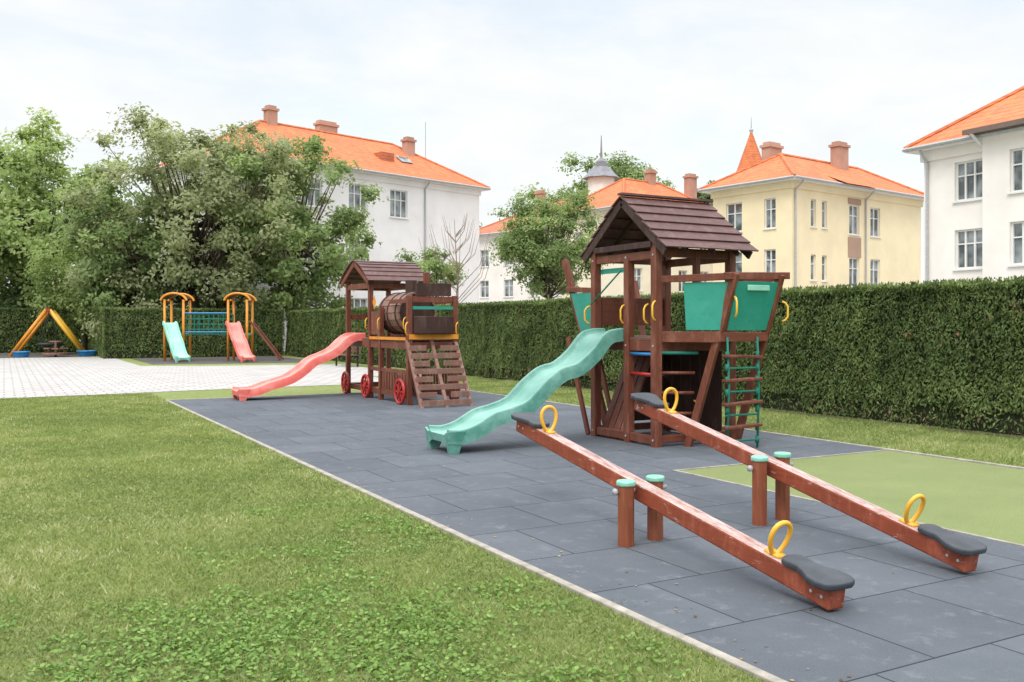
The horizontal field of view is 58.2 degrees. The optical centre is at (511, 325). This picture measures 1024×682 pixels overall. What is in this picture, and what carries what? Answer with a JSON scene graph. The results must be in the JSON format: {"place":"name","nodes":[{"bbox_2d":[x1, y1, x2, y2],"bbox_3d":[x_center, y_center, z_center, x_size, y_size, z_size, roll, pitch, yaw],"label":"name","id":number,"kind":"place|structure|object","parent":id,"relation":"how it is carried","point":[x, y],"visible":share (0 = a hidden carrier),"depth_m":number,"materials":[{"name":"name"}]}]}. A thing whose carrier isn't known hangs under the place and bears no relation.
{"place":"outdoors","nodes":[
{"label":"outdoors","id":0,"kind":"place"},
{"bbox_2d":[0,357,420,398],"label":"paved plaza","id":1,"kind":"structure","parent":0,"point":[45,377],"depth_m":28.63,"materials":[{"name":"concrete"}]},
{"bbox_2d":[335,346,359,366],"bbox_3d":[-6.413,1.125,35.754,0.530,0.950,1.600,0,0,-29],"label":"park bench","id":2,"kind":"object","parent":1,"relation":"on","point":[357,351],"visible":0.45,"depth_m":35.40,"materials":[{"name":"wood"}]},
{"bbox_2d":[0,352,1023,681],"bbox_3d":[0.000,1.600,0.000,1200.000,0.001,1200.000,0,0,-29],"label":"ground","id":3,"kind":"structure","parent":0,"point":[292,390],"depth_m":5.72,"materials":[{"name":"green plant"}]},
{"bbox_2d":[0,212,37,291],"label":"maple tree","id":4,"kind":"object","parent":3,"relation":"on","point":[5,250],"visible":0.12,"depth_m":55.85,"materials":[{"name":"green plant"}]},
{"bbox_2d":[0,307,82,352],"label":"hedge","id":5,"kind":"object","parent":3,"relation":"on","point":[16,324],"visible":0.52,"depth_m":53.46,"materials":[{"name":"green plant"}]},
{"bbox_2d":[0,352,90,357],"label":"rubber safety surface","id":6,"kind":"structure","parent":3,"relation":"on","point":[31,355],"depth_m":48.58,"materials":[{"name":"rubber"}]},
{"bbox_2d":[11,351,30,356],"bbox_3d":[-24.667,1.450,46.237,0.870,0.280,0.857,0,0,-29],"label":"blue tub","id":7,"kind":"object","parent":6,"relation":"on","point":[20,353],"visible":1,"depth_m":45.97,"materials":[{"name":"paint"}]},
{"bbox_2d":[8,309,84,355],"bbox_3d":[-24.659,0.394,49.089,3.656,2.520,2.900,0,0,-23],"label":"nest swing","id":8,"kind":"object","parent":6,"relation":"on","point":[29,333],"visible":0.86,"depth_m":48.47,"materials":[{"name":"orange paint"}]},
{"bbox_2d":[42,341,68,356],"bbox_3d":[-23.214,1.197,46.811,1.240,0.806,1.240,0,0,-29],"label":"roundabout","id":9,"kind":"object","parent":6,"relation":"on","point":[55,353],"visible":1,"depth_m":46.60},
{"bbox_2d":[76,350,97,355],"bbox_3d":[-22.098,1.450,47.998,1.170,0.280,1.152,0,0,-29],"label":"blue tub","id":10,"kind":"object","parent":6,"relation":"on","point":[86,352],"visible":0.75,"depth_m":47.59,"materials":[{"name":"paint"}]},
{"bbox_2d":[0,107,134,307],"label":"maple tree","id":11,"kind":"object","parent":3,"relation":"on","point":[32,166],"visible":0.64,"depth_m":54.63,"materials":[{"name":"green plant"}]},
{"bbox_2d":[0,189,160,308],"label":"distant trees","id":12,"kind":"object","parent":3,"relation":"on","point":[67,216],"visible":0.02,"depth_m":68.04,"materials":[{"name":"green plant"}]},
{"bbox_2d":[18,247,148,352],"bbox_3d":[-24.395,-1.446,52.698,6.950,6.379,6.445,0,0,-29],"label":"young tree","id":13,"kind":"object","parent":3,"relation":"on","point":[48,273],"visible":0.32,"depth_m":50.60,"materials":[{"name":"green plant"}]},
{"bbox_2d":[87,306,123,357],"bbox_3d":[-22.320,0.333,50.164,1.351,2.663,11.343,0,0,-29],"label":"hedge","id":14,"kind":"object","parent":3,"relation":"on","point":[93,343],"visible":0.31,"depth_m":47.68,"materials":[{"name":"green plant"}]},
{"bbox_2d":[0,276,232,332],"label":"shrub border","id":15,"kind":"object","parent":3,"relation":"on","point":[12,297],"visible":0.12,"depth_m":55.73,"materials":[{"name":"green plant"}]},
{"bbox_2d":[51,176,211,312],"bbox_3d":[-20.350,-3.338,49.805,8.587,9.879,8.401,0,0,-29],"label":"walnut tree","id":16,"kind":"object","parent":3,"relation":"on","point":[108,263],"visible":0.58,"depth_m":47.68,"materials":[{"name":"green plant"}]},
{"bbox_2d":[46,101,324,341],"bbox_3d":[-16.266,-5.176,50.025,13.837,13.564,13.025,0,0,20],"label":"walnut tree","id":17,"kind":"object","parent":3,"relation":"on","point":[164,144],"visible":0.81,"depth_m":47.26,"materials":[{"name":"green plant"}]},
{"bbox_2d":[100,306,284,358],"bbox_3d":[-15.973,0.353,46.469,8.870,2.598,1.328,0,0,-29],"label":"hedge","id":18,"kind":"object","parent":3,"relation":"on","point":[127,332],"visible":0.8,"depth_m":45.58,"materials":[{"name":"green plant"}]},
{"bbox_2d":[130,356,302,363],"bbox_3d":[-13.145,1.591,41.917,6.900,0.001,8.900,0,0,-29],"label":"safety surface","id":19,"kind":"object","parent":3,"relation":"on","point":[217,360],"visible":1,"depth_m":41.62,"materials":[{"name":"grey rubber"}]},
{"bbox_2d":[160,292,283,362],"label":"play castle","id":20,"kind":"structure","parent":19,"relation":"on","point":[173,334],"depth_m":41.09,"materials":[{"name":"orange paint"}]},
{"bbox_2d":[134,120,325,308],"bbox_3d":[-15.979,-4.953,53.591,9.870,13.113,11.188,0,0,2],"label":"walnut tree","id":21,"kind":"object","parent":3,"relation":"on","point":[252,128],"visible":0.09,"depth_m":51.24,"materials":[{"name":"green plant"}]},
{"bbox_2d":[171,134,388,353],"bbox_3d":[-12.320,-4.624,51.525,11.976,12.456,11.627,0,0,28],"label":"walnut tree","id":22,"kind":"object","parent":3,"relation":"on","point":[285,293],"visible":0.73,"depth_m":49.35,"materials":[{"name":"green plant"}]},
{"bbox_2d":[171,389,447,399],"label":"concrete kerb","id":23,"kind":"structure","parent":3,"relation":"on","point":[263,396],"depth_m":20.49,"materials":[{"name":"grey concrete"}]},
{"bbox_2d":[0,497,692,681],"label":"clover patch","id":24,"kind":"object","parent":3,"relation":"on","point":[247,628],"visible":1,"depth_m":4.68,"materials":[{"name":"green plant"}]},
{"bbox_2d":[286,302,466,367],"bbox_3d":[-6.543,0.402,39.682,1.308,2.485,19.511,0,0,-29],"label":"hedge","id":25,"kind":"object","parent":3,"relation":"on","point":[312,331],"visible":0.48,"depth_m":41.91,"materials":[{"name":"green plant"}]},
{"bbox_2d":[166,400,787,681],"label":"concrete kerb","id":26,"kind":"structure","parent":3,"relation":"on","point":[751,670],"depth_m":5.59,"materials":[{"name":"grey concrete"}]},
{"bbox_2d":[169,390,1023,681],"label":"rubber mat","id":27,"kind":"object","parent":3,"relation":"on","point":[917,616],"visible":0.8,"depth_m":6.73,"materials":[{"name":"rubber"}]},
{"bbox_2d":[231,260,472,407],"bbox_3d":[-3.452,0.069,19.334,4.057,3.084,4.729,0,0,-29],"label":"train playhouse","id":28,"kind":"object","parent":27,"relation":"on","point":[421,325],"visible":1,"depth_m":19.39,"materials":[{"name":"brown wood"}]},
{"bbox_2d":[189,405,1006,680],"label":"leaf litter","id":29,"kind":"object","parent":27,"relation":"on","point":[577,571],"visible":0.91,"depth_m":5.65,"materials":[{"name":"brown plant"}]},
{"bbox_2d":[425,192,789,454],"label":"climbing tower","id":30,"kind":"structure","parent":27,"relation":"on","point":[657,233],"depth_m":12.38,"materials":[{"name":"brown wood"}]},
{"bbox_2d":[747,285,769,290],"bbox_3d":[3.162,-0.480,11.797,0.380,0.075,0.020,0,0,-29],"label":"panel window","id":31,"kind":"structure","parent":30,"relation":"in","point":[749,287],"depth_m":11.78,"materials":[{"name":"green plastic"}]},
{"bbox_2d":[511,405,854,609],"bbox_3d":[0.945,1.144,6.720,0.470,0.911,3.782,0,0,-29],"label":"seesaw","id":32,"kind":"object","parent":27,"relation":"on","point":[824,587],"visible":1,"depth_m":6.23,"materials":[{"name":"brown wood"}]},
{"bbox_2d":[630,387,986,571],"bbox_3d":[2.095,1.089,7.431,0.470,1.022,3.682,0,0,-29],"label":"seesaw","id":33,"kind":"object","parent":27,"relation":"on","point":[959,552],"visible":1,"depth_m":7.09,"materials":[{"name":"brown wood"}]},
{"bbox_2d":[373,374,1023,466],"bbox_3d":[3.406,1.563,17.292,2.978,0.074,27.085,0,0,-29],"label":"lawn grass","id":34,"kind":"structure","parent":3,"relation":"on","point":[479,383],"depth_m":13.67,"materials":[{"name":"green plant"}]},
{"bbox_2d":[449,274,1023,435],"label":"hedge","id":35,"kind":"object","parent":34,"relation":"on","point":[948,353],"visible":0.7,"depth_m":15.58,"materials":[{"name":"green plant"}]},
{"bbox_2d":[460,389,1023,469],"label":"concrete kerb","id":36,"kind":"structure","parent":3,"relation":"on","point":[966,460],"depth_m":11.62,"materials":[{"name":"grey concrete"}]},
{"bbox_2d":[673,450,1023,546],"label":"concrete kerb","id":37,"kind":"structure","parent":3,"relation":"on","point":[985,537],"depth_m":9.42,"materials":[{"name":"grey concrete"}]},
{"bbox_2d":[683,451,1023,544],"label":"artificial turf","id":38,"kind":"structure","parent":3,"relation":"on","point":[986,500],"depth_m":9.19,"materials":[{"name":"rubber"}]},
{"bbox_2d":[0,0,1023,307],"label":"sky","id":39,"kind":"structure","parent":0,"point":[502,90],"materials":[{"name":"white"}]},
{"bbox_2d":[588,176,614,194],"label":"cupola drum","id":40,"kind":"object","parent":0,"point":[595,184],"visible":0.39,"depth_m":82.41,"materials":[{"name":"beige paint"}]},
{"label":"courtyard","id":41,"kind":"structure","parent":0,"visible":0},
{"bbox_2d":[161,163,478,350],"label":"walls","id":42,"kind":"structure","parent":41,"relation":"on","point":[393,235],"depth_m":64.28,"materials":[{"name":"white paint"}]},
{"bbox_2d":[162,157,480,195],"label":"cornice","id":43,"kind":"structure","parent":42,"relation":"attached to","point":[363,176],"depth_m":63.70,"materials":[{"name":"white paint"}]},
{"bbox_2d":[160,151,488,191],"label":"eaves","id":44,"kind":"object","parent":43,"relation":"on","point":[406,178],"visible":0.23,"depth_m":63.60,"materials":[{"name":"white paint"}]},
{"bbox_2d":[160,122,484,186],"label":"roof","id":45,"kind":"structure","parent":44,"relation":"on","point":[348,149],"depth_m":63.79,"materials":[{"name":"tile"}]},
{"bbox_2d":[159,120,489,187],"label":"ridge tiles","id":46,"kind":"object","parent":45,"relation":"attached to","point":[293,126],"visible":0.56,"depth_m":66.17,"materials":[{"name":"tile"}]},
{"bbox_2d":[264,109,414,155],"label":"chimneys","id":47,"kind":"object","parent":45,"relation":"on","point":[271,118],"visible":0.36,"depth_m":64.84,"materials":[{"name":"brick"}]},
{"bbox_2d":[262,105,416,141],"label":"chimney caps","id":48,"kind":"object","parent":47,"relation":"on","point":[321,122],"visible":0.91,"depth_m":64.86,"materials":[{"name":"brick"}]},
{"bbox_2d":[373,151,393,161],"bbox_3d":[-9.099,-11.750,64.813,1.200,0.700,1.100,0,0,45],"label":"dormer","id":49,"kind":"object","parent":45,"relation":"on","point":[385,156],"visible":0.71,"depth_m":64.34,"materials":[{"name":"tile"}]},
{"bbox_2d":[396,155,412,163],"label":"skylight","id":50,"kind":"object","parent":45,"relation":"on","point":[404,159],"visible":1,"depth_m":65.97,"materials":[{"name":"white glass"}]},
{"bbox_2d":[425,122,425,157],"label":"antenna","id":51,"kind":"object","parent":45,"relation":"on","point":[425,139],"visible":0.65,"depth_m":69.65,"materials":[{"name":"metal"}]},
{"bbox_2d":[160,151,490,249],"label":"gutters","id":52,"kind":"object","parent":44,"relation":"attached to","point":[379,172],"visible":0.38,"depth_m":64.57,"materials":[{"name":"metal"}]},
{"bbox_2d":[258,178,408,307],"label":"window frames","id":53,"kind":"structure","parent":42,"relation":"attached to","point":[360,194],"depth_m":61.13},
{"bbox_2d":[253,179,404,308],"bbox_3d":[-11.553,-4.675,59.719,0.001,9.350,11.900,0,0,45],"label":"window glass","id":54,"kind":"object","parent":53,"relation":"in","point":[397,205],"visible":0.18,"depth_m":61.10,"materials":[{"name":"grey glass"}]},
{"bbox_2d":[393,244,468,296],"bbox_3d":[-3.812,-1.355,48.576,3.680,5.911,4.159,0,0,33],"label":"tree","id":55,"kind":"object","parent":41,"relation":"on","point":[433,265],"visible":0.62,"depth_m":48.01,"materials":[{"name":"green plant"}]},
{"bbox_2d":[418,214,495,303],"bbox_3d":[-2.581,-2.067,47.018,3.530,7.338,3.354,0,0,-29],"label":"bare tree","id":56,"kind":"object","parent":41,"relation":"on","point":[455,265],"visible":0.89,"depth_m":46.98,"materials":[{"name":"brown wood"}]},
{"bbox_2d":[479,235,561,302],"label":"walls","id":57,"kind":"structure","parent":41,"relation":"on","point":[495,278],"depth_m":85.36,"materials":[{"name":"beige paint"}]},
{"bbox_2d":[479,232,550,240],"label":"cornice","id":58,"kind":"structure","parent":57,"relation":"attached to","point":[482,238],"depth_m":86.06,"materials":[{"name":"beige paint"}]},
{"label":"eaves","id":59,"kind":"object","parent":58,"relation":"on","visible":0},
{"bbox_2d":[479,227,546,234],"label":"gutters","id":60,"kind":"object","parent":59,"relation":"on","point":[496,232],"depth_m":84.77,"materials":[{"name":"metal"}]},
{"bbox_2d":[479,201,565,233],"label":"roof","id":61,"kind":"structure","parent":59,"relation":"on","point":[493,228],"depth_m":86.61,"materials":[{"name":"tile"}]},
{"bbox_2d":[479,199,564,229],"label":"ridge tiles","id":62,"kind":"object","parent":61,"relation":"attached to","point":[502,220],"visible":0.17,"depth_m":87.93,"materials":[{"name":"orange tile"}]},
{"bbox_2d":[582,135,620,180],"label":"cupola roof","id":63,"kind":"structure","parent":61,"relation":"on","point":[600,168],"depth_m":82.62,"materials":[{"name":"grey metal"}]},
{"bbox_2d":[535,193,545,201],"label":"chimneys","id":64,"kind":"object","parent":59,"relation":"on","point":[536,195],"visible":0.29,"depth_m":86.76,"materials":[{"name":"brick"}]},
{"bbox_2d":[534,190,546,193],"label":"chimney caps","id":65,"kind":"object","parent":64,"relation":"on","point":[540,191],"visible":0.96,"depth_m":86.73,"materials":[{"name":"brick"}]},
{"bbox_2d":[479,250,561,297],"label":"window frames","id":66,"kind":"structure","parent":57,"relation":"attached to","point":[509,296],"depth_m":86.36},
{"bbox_2d":[482,250,559,296],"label":"window glass","id":67,"kind":"object","parent":66,"relation":"in","point":[487,283],"visible":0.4,"depth_m":86.44,"materials":[{"name":"grey glass"}]},
{"bbox_2d":[484,187,607,299],"bbox_3d":[1.819,-2.583,45.124,6.387,8.370,5.951,0,0,10],"label":"street tree","id":68,"kind":"object","parent":41,"relation":"on","point":[535,253],"visible":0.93,"depth_m":44.00,"materials":[{"name":"green plant"}]},
{"bbox_2d":[513,151,675,203],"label":"maple tree","id":69,"kind":"object","parent":41,"relation":"on","point":[625,169],"visible":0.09,"depth_m":103.65,"materials":[{"name":"green plant"}]},
{"bbox_2d":[562,216,712,298],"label":"walls","id":70,"kind":"structure","parent":41,"relation":"on","point":[615,287],"depth_m":69.74,"materials":[{"name":"yellow paint"}]},
{"bbox_2d":[560,210,608,219],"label":"cornice","id":71,"kind":"structure","parent":70,"relation":"attached to","point":[601,213],"depth_m":70.04,"materials":[{"name":"yellow paint"}]},
{"bbox_2d":[587,208,609,212],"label":"eaves","id":72,"kind":"object","parent":71,"relation":"on","point":[600,210],"depth_m":69.38,"materials":[{"name":"white paint"}]},
{"bbox_2d":[580,206,610,210],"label":"gutters","id":73,"kind":"object","parent":72,"relation":"on","point":[600,208],"depth_m":68.85,"materials":[{"name":"metal"}]},
{"bbox_2d":[563,180,689,211],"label":"roof","id":74,"kind":"structure","parent":72,"relation":"on","point":[610,196],"depth_m":72.19,"materials":[{"name":"tile"}]},
{"bbox_2d":[570,178,701,204],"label":"ridge tiles","id":75,"kind":"object","parent":74,"relation":"attached to","point":[623,183],"visible":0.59,"depth_m":73.19,"materials":[{"name":"tile"}]},
{"bbox_2d":[645,173,696,198],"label":"chimneys","id":76,"kind":"object","parent":74,"relation":"on","point":[690,186],"visible":0.36,"depth_m":75.89,"materials":[{"name":"brick"}]},
{"bbox_2d":[643,169,697,177],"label":"chimney caps","id":77,"kind":"object","parent":76,"relation":"on","point":[685,176],"visible":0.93,"depth_m":75.64,"materials":[{"name":"brick"}]},
{"bbox_2d":[575,232,706,292],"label":"window frames","id":78,"kind":"structure","parent":70,"relation":"attached to","point":[636,276],"depth_m":71.80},
{"bbox_2d":[576,233,705,290],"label":"window glass","id":79,"kind":"object","parent":78,"relation":"in","point":[638,274],"visible":0.12,"depth_m":72.02,"materials":[{"name":"grey glass"}]},
{"bbox_2d":[697,180,713,205],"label":"maple tree","id":80,"kind":"object","parent":41,"relation":"on","point":[703,196],"visible":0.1,"depth_m":109.26,"materials":[{"name":"green plant"}]},
{"bbox_2d":[736,117,761,171],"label":"spire tower","id":81,"kind":"structure","parent":41,"relation":"on","point":[751,154],"depth_m":71.54,"materials":[{"name":"orange tile"}]},
{"bbox_2d":[713,188,920,289],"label":"walls","id":82,"kind":"structure","parent":41,"relation":"on","point":[895,250],"depth_m":54.51,"materials":[{"name":"yellow paint"}]},
{"bbox_2d":[724,198,881,286],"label":"window frames","id":83,"kind":"structure","parent":82,"relation":"attached to","point":[771,227],"depth_m":55.42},
{"bbox_2d":[729,199,876,285],"bbox_3d":[18.320,-4.825,55.163,10.013,5.050,3.302,0,0,-11],"label":"window glass","id":84,"kind":"object","parent":83,"relation":"in","point":[738,228],"visible":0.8,"depth_m":55.27,"materials":[{"name":"grey glass"}]},
{"bbox_2d":[711,180,922,206],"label":"cornice","id":85,"kind":"structure","parent":82,"relation":"attached to","point":[810,187],"depth_m":54.84,"materials":[{"name":"white painted plaster"}]},
{"bbox_2d":[699,175,923,201],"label":"eaves","id":86,"kind":"object","parent":85,"relation":"on","point":[794,178],"visible":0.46,"depth_m":54.61,"materials":[{"name":"white paint"}]},
{"bbox_2d":[697,175,923,287],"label":"gutters","id":87,"kind":"object","parent":86,"relation":"attached to","point":[809,178],"visible":0.66,"depth_m":53.92,"materials":[{"name":"metal"}]},
{"bbox_2d":[703,155,923,195],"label":"roof","id":88,"kind":"structure","parent":86,"relation":"on","point":[775,167],"depth_m":55.51,"materials":[{"name":"tile"}]},
{"bbox_2d":[762,146,848,170],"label":"chimneys","id":89,"kind":"object","parent":88,"relation":"on","point":[839,157],"visible":0.36,"depth_m":58.66,"materials":[{"name":"brick"}]},
{"bbox_2d":[759,141,850,148],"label":"chimney caps","id":90,"kind":"object","parent":89,"relation":"on","point":[778,145],"visible":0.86,"depth_m":56.74,"materials":[{"name":"brick"}]},
{"bbox_2d":[698,153,923,193],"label":"ridge tiles","id":91,"kind":"object","parent":88,"relation":"attached to","point":[786,163],"visible":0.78,"depth_m":56.47,"materials":[{"name":"tile"}]},
{"bbox_2d":[815,163,876,187],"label":"bay roof","id":92,"kind":"structure","parent":88,"relation":"attached to","point":[836,175],"depth_m":55.48,"materials":[{"name":"tile"}]},
{"bbox_2d":[848,198,860,257],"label":"spandrel panels","id":93,"kind":"object","parent":82,"relation":"attached to","point":[854,246],"visible":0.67,"depth_m":55.80,"materials":[{"name":"brown paint"}]},
{"bbox_2d":[902,86,1023,281],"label":"villa","id":94,"kind":"object","parent":41,"relation":"on","point":[973,161],"visible":0.67,"depth_m":34.70,"materials":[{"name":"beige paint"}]},
{"bbox_2d":[952,159,981,270],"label":"window frames","id":95,"kind":"structure","parent":94,"relation":"in","point":[975,174],"depth_m":35.07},
{"bbox_2d":[959,161,981,266],"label":"window glass","id":96,"kind":"structure","parent":94,"relation":"in","point":[970,166],"depth_m":34.98,"materials":[{"name":"grey glass"}]},
{"bbox_2d":[1007,148,1023,266],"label":"bay window frames","id":97,"kind":"structure","parent":94,"relation":"in","point":[1013,264],"depth_m":32.89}
]}

